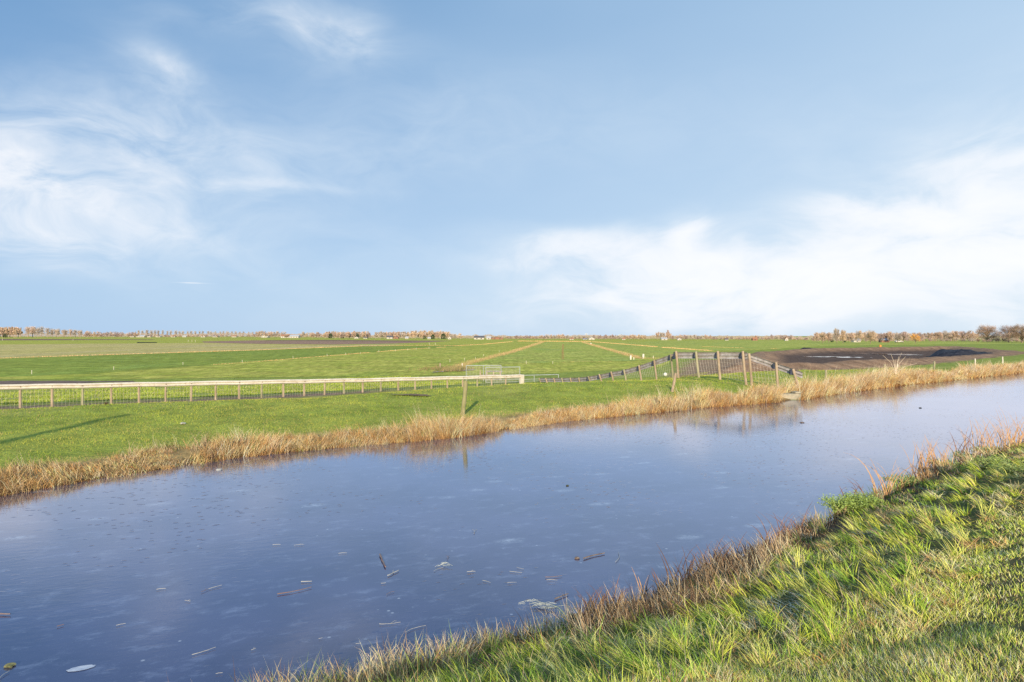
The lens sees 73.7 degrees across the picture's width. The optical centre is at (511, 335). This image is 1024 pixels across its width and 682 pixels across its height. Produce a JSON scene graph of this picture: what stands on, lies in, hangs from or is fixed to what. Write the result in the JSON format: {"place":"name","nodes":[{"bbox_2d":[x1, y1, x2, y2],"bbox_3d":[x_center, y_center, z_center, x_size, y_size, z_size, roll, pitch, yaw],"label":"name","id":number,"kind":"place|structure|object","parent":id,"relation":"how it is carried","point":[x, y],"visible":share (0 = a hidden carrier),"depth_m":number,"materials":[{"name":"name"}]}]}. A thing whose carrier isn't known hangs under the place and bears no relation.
{"place":"outdoors","nodes":[
{"label":"outdoors","id":0,"kind":"place"},
{"bbox_2d":[0,339,152,339],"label":"field","id":1,"kind":"structure","parent":0,"point":[76,339],"depth_m":694.00,"materials":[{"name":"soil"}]},
{"bbox_2d":[0,343,400,357],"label":"field","id":2,"kind":"structure","parent":0,"point":[23,350],"depth_m":203.17,"materials":[{"name":"plant"}]},
{"bbox_2d":[0,341,513,376],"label":"field","id":3,"kind":"structure","parent":0,"point":[61,365],"depth_m":108.87,"materials":[{"name":"green plant"}]},
{"bbox_2d":[289,335,299,337],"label":"barn","id":4,"kind":"structure","parent":0,"point":[294,336],"depth_m":1206.37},
{"bbox_2d":[202,340,439,344],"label":"field","id":5,"kind":"structure","parent":0,"point":[311,342],"depth_m":383.71,"materials":[{"name":"green plant"}]},
{"bbox_2d":[265,340,415,341],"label":"field","id":6,"kind":"structure","parent":0,"point":[344,340],"depth_m":545.92,"materials":[{"name":"soil"}]},
{"bbox_2d":[474,336,484,338],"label":"barn","id":7,"kind":"structure","parent":0,"point":[479,337],"depth_m":721.01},
{"bbox_2d":[0,337,1019,378],"bbox_3d":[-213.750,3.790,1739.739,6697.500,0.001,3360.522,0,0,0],"label":"field","id":8,"kind":"structure","parent":0,"point":[392,363],"depth_m":96.85,"materials":[{"name":"green plant"}]},
{"bbox_2d":[24,326,30,336],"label":"bare tree","id":9,"kind":"object","parent":8,"relation":"on","point":[27,328],"visible":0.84,"depth_m":1868.96,"materials":[{"name":"brown plant"}]},
{"bbox_2d":[28,326,37,336],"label":"bare tree","id":10,"kind":"object","parent":8,"relation":"on","point":[32,330],"visible":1,"depth_m":1673.40,"materials":[{"name":"brown plant"}]},
{"bbox_2d":[44,328,51,336],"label":"bare tree","id":11,"kind":"object","parent":8,"relation":"on","point":[47,332],"visible":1,"depth_m":1697.22,"materials":[{"name":"brown plant"}]},
{"bbox_2d":[0,340,740,364],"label":"field edge straw","id":12,"kind":"object","parent":8,"relation":"on","point":[394,350],"visible":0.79,"depth_m":196.57,"materials":[{"name":"beige plant"}]},
{"bbox_2d":[409,364,481,372],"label":"ditch tussock","id":13,"kind":"object","parent":8,"relation":"on","point":[435,367],"visible":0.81,"depth_m":75.87,"materials":[{"name":"beige plant"}]},
{"bbox_2d":[1,332,1018,339],"bbox_3d":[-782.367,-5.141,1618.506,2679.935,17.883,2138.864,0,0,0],"label":"distant woodland","id":14,"kind":"object","parent":8,"relation":"on","point":[467,336],"visible":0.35,"depth_m":970.75,"materials":[{"name":"brown plant"}]},
{"bbox_2d":[994,324,1018,341],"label":"bare tree","id":15,"kind":"object","parent":8,"relation":"on","point":[1007,330],"visible":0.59,"depth_m":390.77,"materials":[{"name":"brown plant"}]},
{"bbox_2d":[0,373,1023,681],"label":"canal ice","id":16,"kind":"structure","parent":0,"point":[88,567],"depth_m":10.68,"materials":[{"name":"blue ice"}]},
{"bbox_2d":[4,662,15,667],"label":"waterweed","id":17,"kind":"object","parent":16,"relation":"on","point":[10,665],"visible":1,"depth_m":6.18,"materials":[{"name":"green plant"}]},
{"bbox_2d":[66,665,94,671],"bbox_3d":[-3.884,2.996,6.155,0.232,0.001,0.100,0,0,-26],"label":"ice bubble","id":18,"kind":"object","parent":16,"relation":"on","point":[80,668],"visible":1,"depth_m":6.15,"materials":[{"name":"white ice"}]},
{"bbox_2d":[0,336,1023,681],"bbox_3d":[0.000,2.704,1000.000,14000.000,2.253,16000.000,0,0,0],"label":"ground","id":19,"kind":"structure","parent":0,"point":[298,414],"depth_m":18.90,"materials":[{"name":"green plant"}]},
{"bbox_2d":[0,381,133,383],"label":"muddy patch","id":20,"kind":"object","parent":19,"relation":"on","point":[25,382],"visible":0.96,"depth_m":55.43,"materials":[{"name":"brown soil"}]},
{"bbox_2d":[0,375,481,404],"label":"verge weeds","id":21,"kind":"object","parent":19,"relation":"on","point":[99,394],"visible":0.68,"depth_m":46.25,"materials":[{"name":"green plant"}]},
{"bbox_2d":[0,374,523,407],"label":"guard rail fence","id":22,"kind":"object","parent":19,"relation":"on","point":[51,386],"visible":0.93,"depth_m":40.44,"materials":[{"name":"brown wood"}]},
{"bbox_2d":[327,660,368,681],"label":"straw tuft","id":23,"kind":"object","parent":19,"relation":"on","point":[350,672],"visible":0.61,"depth_m":5.74,"materials":[{"name":"beige plant"}]},
{"bbox_2d":[354,645,398,678],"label":"straw tuft","id":24,"kind":"object","parent":19,"relation":"on","point":[377,659],"visible":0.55,"depth_m":5.85,"materials":[{"name":"beige plant"}]},
{"bbox_2d":[386,640,422,670],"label":"straw tuft","id":25,"kind":"object","parent":19,"relation":"on","point":[410,655],"visible":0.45,"depth_m":5.99,"materials":[{"name":"beige plant"}]},
{"bbox_2d":[393,394,431,395],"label":"bare soil","id":26,"kind":"structure","parent":19,"relation":"on","point":[414,394],"depth_m":27.71,"materials":[{"name":"brown soil"}]},
{"bbox_2d":[426,638,462,660],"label":"straw tuft","id":27,"kind":"object","parent":19,"relation":"on","point":[434,650],"visible":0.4,"depth_m":6.22,"materials":[{"name":"beige plant"}]},
{"bbox_2d":[436,369,473,371],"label":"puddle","id":28,"kind":"object","parent":19,"relation":"on","point":[453,370],"visible":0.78,"depth_m":73.75,"materials":[{"name":"grey liquid"}]},
{"bbox_2d":[461,380,467,414],"bbox_3d":[-1.621,2.173,23.203,0.239,1.313,0.156,0,0,0],"label":"mooring post","id":29,"kind":"object","parent":19,"relation":"on","point":[465,388],"visible":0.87,"depth_m":23.14,"materials":[{"name":"brown wood"}]},
{"bbox_2d":[466,365,500,380],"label":"field gate","id":30,"kind":"structure","parent":19,"relation":"on","point":[476,370],"depth_m":57.20,"materials":[{"name":"metal"}]},
{"bbox_2d":[486,367,518,381],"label":"field gate","id":31,"kind":"structure","parent":19,"relation":"on","point":[512,379],"depth_m":55.63,"materials":[{"name":"metal"}]},
{"bbox_2d":[0,358,1023,497],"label":"bank reeds","id":32,"kind":"object","parent":19,"relation":"on","point":[885,377],"visible":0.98,"depth_m":21.34,"materials":[{"name":"beige plant"}]},
{"bbox_2d":[579,596,597,624],"bbox_3d":[0.790,2.800,6.946,0.233,0.366,0.206,0,0,0],"label":"cattail stub","id":33,"kind":"object","parent":19,"relation":"on","point":[590,612],"visible":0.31,"depth_m":6.96,"materials":[{"name":"brown plant"}]},
{"bbox_2d":[166,438,1023,681],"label":"bank sedge","id":34,"kind":"object","parent":19,"relation":"on","point":[759,553],"visible":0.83,"depth_m":6.58,"materials":[{"name":"brown plant"}]},
{"bbox_2d":[572,575,630,622],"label":"dry grass","id":35,"kind":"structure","parent":19,"relation":"on","point":[601,600],"depth_m":7.12,"materials":[{"name":"brown plant"}]},
{"bbox_2d":[633,571,647,600],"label":"withered reed","id":36,"kind":"object","parent":19,"relation":"on","point":[640,585],"visible":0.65,"depth_m":7.55,"materials":[{"name":"orange plant"}]},
{"bbox_2d":[651,567,668,594],"bbox_3d":[1.693,2.833,7.837,0.211,0.336,0.055,0,0,0],"label":"cattail stub","id":37,"kind":"object","parent":19,"relation":"on","point":[658,581],"visible":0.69,"depth_m":7.83,"materials":[{"name":"brown plant"}]},
{"bbox_2d":[538,351,802,390],"bbox_3d":[7.597,2.394,44.513,1.854,3.200,25.504,0,0,-28],"label":"guard rail fence","id":38,"kind":"object","parent":19,"relation":"on","point":[718,356],"visible":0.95,"depth_m":38.15,"materials":[{"name":"grey wood"}]},
{"bbox_2d":[671,373,676,391],"bbox_3d":[7.234,2.279,30.601,0.320,1.241,0.131,0,0,0],"label":"mooring post","id":39,"kind":"object","parent":19,"relation":"on","point":[674,381],"visible":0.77,"depth_m":30.55,"materials":[{"name":"brown wood"}]},
{"bbox_2d":[330,441,1023,681],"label":"rough grass","id":40,"kind":"structure","parent":19,"relation":"on","point":[645,666],"depth_m":5.46,"materials":[{"name":"green plant"}]},
{"bbox_2d":[657,545,708,587],"bbox_3d":[2.013,2.745,8.134,0.571,0.500,0.382,0,0,36],"label":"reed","id":41,"kind":"object","parent":19,"relation":"on","point":[688,575],"visible":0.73,"depth_m":8.12,"materials":[{"name":"brown plant"}]},
{"bbox_2d":[682,541,731,574],"bbox_3d":[2.503,2.766,8.429,0.698,0.402,0.506,0,0,0],"label":"withered reed","id":42,"kind":"object","parent":19,"relation":"on","point":[703,557],"visible":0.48,"depth_m":8.51,"materials":[{"name":"brown plant"}]},
{"bbox_2d":[701,534,752,564],"bbox_3d":[2.726,2.742,8.652,0.683,0.439,0.429,0,0,0],"label":"withered reed","id":43,"kind":"object","parent":19,"relation":"on","point":[726,550],"visible":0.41,"depth_m":8.73,"materials":[{"name":"brown plant"}]},
{"bbox_2d":[748,510,798,542],"bbox_3d":[3.628,2.719,9.501,0.849,0.563,0.387,0,0,0],"label":"withered reed","id":44,"kind":"object","parent":19,"relation":"on","point":[767,536],"visible":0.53,"depth_m":9.54,"materials":[{"name":"brown plant"}]},
{"bbox_2d":[766,504,810,536],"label":"withered reed","id":45,"kind":"object","parent":19,"relation":"on","point":[789,523],"visible":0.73,"depth_m":10.02,"materials":[{"name":"brown plant"}]},
{"bbox_2d":[782,391,800,399],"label":"landing block","id":46,"kind":"structure","parent":19,"relation":"on","point":[795,395],"depth_m":31.93,"materials":[{"name":"concrete"}]},
{"bbox_2d":[817,494,859,515],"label":"leafy plant","id":47,"kind":"object","parent":19,"relation":"on","point":[834,503],"visible":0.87,"depth_m":11.08,"materials":[{"name":"green plant"}]},
{"bbox_2d":[838,488,883,512],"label":"leafy plant","id":48,"kind":"object","parent":19,"relation":"on","point":[856,499],"visible":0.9,"depth_m":11.02,"materials":[{"name":"green plant"}]},
{"bbox_2d":[843,477,882,498],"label":"withered reed","id":49,"kind":"object","parent":19,"relation":"on","point":[860,488],"visible":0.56,"depth_m":12.02,"materials":[{"name":"brown plant"}]},
{"bbox_2d":[843,452,916,497],"bbox_3d":[6.893,2.594,12.599,1.548,0.872,0.255,0,0,4],"label":"withered reed","id":50,"kind":"object","parent":19,"relation":"on","point":[878,475],"visible":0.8,"depth_m":12.56,"materials":[{"name":"orange plant"}]},
{"bbox_2d":[864,461,920,488],"bbox_3d":[7.339,2.656,13.125,1.203,0.676,0.487,0,0,31],"label":"withered reed","id":51,"kind":"object","parent":19,"relation":"on","point":[900,476],"visible":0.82,"depth_m":13.08,"materials":[{"name":"orange plant"}]},
{"bbox_2d":[878,472,919,486],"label":"leafy plant","id":52,"kind":"object","parent":19,"relation":"on","point":[907,482],"visible":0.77,"depth_m":13.34,"materials":[{"name":"green plant"}]},
{"bbox_2d":[886,353,912,373],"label":"dry umbel plant","id":53,"kind":"object","parent":19,"relation":"on","point":[895,367],"visible":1,"depth_m":40.99,"materials":[{"name":"beige plant"}]},
{"bbox_2d":[904,436,957,476],"bbox_3d":[8.808,2.533,14.393,1.121,0.909,0.635,0,0,0],"label":"withered reed","id":54,"kind":"object","parent":19,"relation":"on","point":[926,464],"visible":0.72,"depth_m":14.37,"materials":[{"name":"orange plant"}]},
{"bbox_2d":[926,458,961,467],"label":"leafy plant","id":55,"kind":"object","parent":19,"relation":"on","point":[947,464],"visible":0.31,"depth_m":14.83,"materials":[{"name":"green plant"}]},
{"bbox_2d":[938,423,988,461],"bbox_3d":[10.413,2.493,15.904,1.545,0.922,0.624,0,0,-18],"label":"withered reed","id":56,"kind":"object","parent":19,"relation":"on","point":[965,445],"visible":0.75,"depth_m":15.89,"materials":[{"name":"brown plant"}]},
{"bbox_2d":[948,449,978,458],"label":"leafy plant","id":57,"kind":"object","parent":19,"relation":"on","point":[955,453],"visible":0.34,"depth_m":15.79,"materials":[{"name":"green plant"}]},
{"bbox_2d":[970,444,1002,451],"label":"leafy plant","id":58,"kind":"object","parent":19,"relation":"on","point":[983,448],"visible":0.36,"depth_m":16.56,"materials":[{"name":"green plant"}]},
{"bbox_2d":[957,418,1023,453],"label":"withered reed","id":59,"kind":"object","parent":19,"relation":"on","point":[990,443],"visible":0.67,"depth_m":16.75,"materials":[{"name":"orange plant"}]},
{"bbox_2d":[970,452,1013,469],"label":"leafy plant","id":60,"kind":"object","parent":19,"relation":"on","point":[985,461],"visible":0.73,"depth_m":12.43,"materials":[{"name":"green plant"}]},
{"bbox_2d":[984,406,1023,447],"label":"withered reed","id":61,"kind":"object","parent":19,"relation":"on","point":[1018,427],"visible":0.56,"depth_m":17.79,"materials":[{"name":"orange plant"}]},
{"bbox_2d":[986,458,1023,474],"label":"leafy plant","id":62,"kind":"object","parent":19,"relation":"on","point":[1010,469],"visible":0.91,"depth_m":11.12,"materials":[{"name":"green plant"}]},
{"bbox_2d":[0,0,1023,335],"label":"sky","id":63,"kind":"structure","parent":0,"point":[464,167],"materials":[{"name":"blue"}]},
{"bbox_2d":[530,602,563,608],"bbox_3d":[0.389,2.971,7.522,0.395,0.041,0.151,0,0,0],"label":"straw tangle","id":64,"kind":"object","parent":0,"point":[539,603],"visible":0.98,"depth_m":7.53,"materials":[{"name":"beige plant"}]},
{"bbox_2d":[467,342,638,366],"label":"field","id":65,"kind":"structure","parent":0,"point":[545,352],"depth_m":130.82,"materials":[{"name":"green plant"}]},
{"bbox_2d":[439,342,543,371],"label":"ditch edge straw","id":66,"kind":"object","parent":65,"relation":"on","point":[495,355],"visible":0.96,"depth_m":116.78,"materials":[{"name":"beige plant"}]},
{"bbox_2d":[582,342,658,358],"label":"ditch edge straw","id":67,"kind":"object","parent":65,"relation":"on","point":[619,352],"visible":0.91,"depth_m":154.25,"materials":[{"name":"beige plant"}]},
{"bbox_2d":[588,340,1023,357],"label":"field","id":68,"kind":"structure","parent":0,"point":[634,348],"depth_m":296.59,"materials":[{"name":"green plant"}]},
{"bbox_2d":[813,332,819,341],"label":"bare tree","id":69,"kind":"object","parent":68,"relation":"on","point":[816,337],"visible":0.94,"depth_m":390.76,"materials":[{"name":"brown plant"}]},
{"bbox_2d":[818,332,827,342],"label":"bare tree","id":70,"kind":"object","parent":68,"relation":"on","point":[822,336],"visible":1,"depth_m":364.33,"materials":[{"name":"brown plant"}]},
{"bbox_2d":[825,333,831,342],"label":"bare tree","id":71,"kind":"object","parent":68,"relation":"on","point":[829,336],"visible":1,"depth_m":364.13,"materials":[{"name":"brown plant"}]},
{"bbox_2d":[833,328,839,342],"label":"bare tree","id":72,"kind":"object","parent":68,"relation":"on","point":[836,333],"visible":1,"depth_m":341.69,"materials":[{"name":"brown plant"}]},
{"bbox_2d":[839,329,846,340],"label":"bare tree","id":73,"kind":"object","parent":68,"relation":"on","point":[843,336],"visible":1,"depth_m":341.64,"materials":[{"name":"brown plant"}]},
{"bbox_2d":[846,333,856,340],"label":"bare tree","id":74,"kind":"object","parent":68,"relation":"on","point":[850,337],"visible":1,"depth_m":352.43,"materials":[{"name":"brown plant"}]},
{"bbox_2d":[854,330,864,340],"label":"bare tree","id":75,"kind":"object","parent":68,"relation":"on","point":[859,335],"visible":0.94,"depth_m":364.84,"materials":[{"name":"brown plant"}]},
{"bbox_2d":[864,329,878,343],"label":"bare tree","id":76,"kind":"object","parent":68,"relation":"on","point":[871,335],"visible":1,"depth_m":321.33,"materials":[{"name":"brown plant"}]},
{"bbox_2d":[876,333,885,341],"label":"bare tree","id":77,"kind":"object","parent":68,"relation":"on","point":[880,336],"visible":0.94,"depth_m":390.67,"materials":[{"name":"brown plant"}]},
{"bbox_2d":[886,331,894,341],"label":"bare tree","id":78,"kind":"object","parent":68,"relation":"on","point":[888,334],"visible":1,"depth_m":389.96,"materials":[{"name":"brown plant"}]},
{"bbox_2d":[894,332,903,342],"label":"bare tree","id":79,"kind":"object","parent":68,"relation":"on","point":[898,336],"visible":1,"depth_m":364.50,"materials":[{"name":"brown plant"}]},
{"bbox_2d":[901,331,907,342],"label":"bare tree","id":80,"kind":"object","parent":68,"relation":"on","point":[904,335],"visible":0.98,"depth_m":364.15,"materials":[{"name":"brown plant"}]},
{"bbox_2d":[910,333,920,343],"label":"willow tree","id":81,"kind":"object","parent":68,"relation":"on","point":[914,337],"visible":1,"depth_m":331.41,"materials":[{"name":"orange plant"}]},
{"bbox_2d":[927,331,934,338],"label":"bare tree","id":82,"kind":"object","parent":68,"relation":"on","point":[930,335],"visible":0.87,"depth_m":475.30,"materials":[{"name":"brown plant"}]},
{"bbox_2d":[933,332,943,340],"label":"bare tree","id":83,"kind":"object","parent":68,"relation":"on","point":[936,335],"visible":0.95,"depth_m":497.05,"materials":[{"name":"brown plant"}]},
{"bbox_2d":[941,330,952,338],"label":"bare tree","id":84,"kind":"object","parent":68,"relation":"on","point":[945,333],"visible":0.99,"depth_m":497.19,"materials":[{"name":"brown plant"}]},
{"bbox_2d":[950,331,960,337],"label":"bare tree","id":85,"kind":"object","parent":68,"relation":"on","point":[954,334],"visible":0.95,"depth_m":496.68,"materials":[{"name":"brown plant"}]},
{"bbox_2d":[957,331,966,338],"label":"bare tree","id":86,"kind":"object","parent":68,"relation":"on","point":[964,335],"visible":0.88,"depth_m":496.92,"materials":[{"name":"brown plant"}]},
{"bbox_2d":[965,330,977,338],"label":"bare tree","id":87,"kind":"object","parent":68,"relation":"on","point":[970,335],"visible":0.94,"depth_m":455.29,"materials":[{"name":"brown plant"}]},
{"bbox_2d":[974,324,1000,341],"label":"bare tree","id":88,"kind":"object","parent":68,"relation":"on","point":[985,331],"visible":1,"depth_m":404.19,"materials":[{"name":"brown plant"}]},
{"bbox_2d":[1006,323,1023,342],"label":"bare tree","id":89,"kind":"object","parent":68,"relation":"on","point":[1019,333],"visible":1,"depth_m":364.97,"materials":[{"name":"brown plant"}]},
{"bbox_2d":[601,503,1023,681],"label":"lawn grass","id":90,"kind":"structure","parent":0,"point":[901,656],"depth_m":4.28,"materials":[{"name":"green plant"}]},
{"bbox_2d":[707,346,1023,373],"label":"mud basin","id":91,"kind":"object","parent":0,"point":[794,359],"visible":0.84,"depth_m":95.25,"materials":[{"name":"soil"}]},
{"bbox_2d":[802,356,834,356],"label":"puddle","id":92,"kind":"object","parent":91,"relation":"on","point":[818,356],"visible":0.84,"depth_m":111.56,"materials":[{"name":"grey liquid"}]},
{"bbox_2d":[847,352,881,353],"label":"puddle","id":93,"kind":"object","parent":91,"relation":"on","point":[861,353],"visible":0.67,"depth_m":130.45,"materials":[{"name":"grey liquid"}]},
{"bbox_2d":[929,349,990,356],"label":"peat heap","id":94,"kind":"object","parent":91,"relation":"on","point":[947,352],"visible":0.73,"depth_m":105.47,"materials":[{"name":"black soil"}]},
{"bbox_2d":[879,336,888,341],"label":"house","id":95,"kind":"structure","parent":0,"point":[886,339],"depth_m":393.54,"materials":[{"name":"red brick"}]}
]}

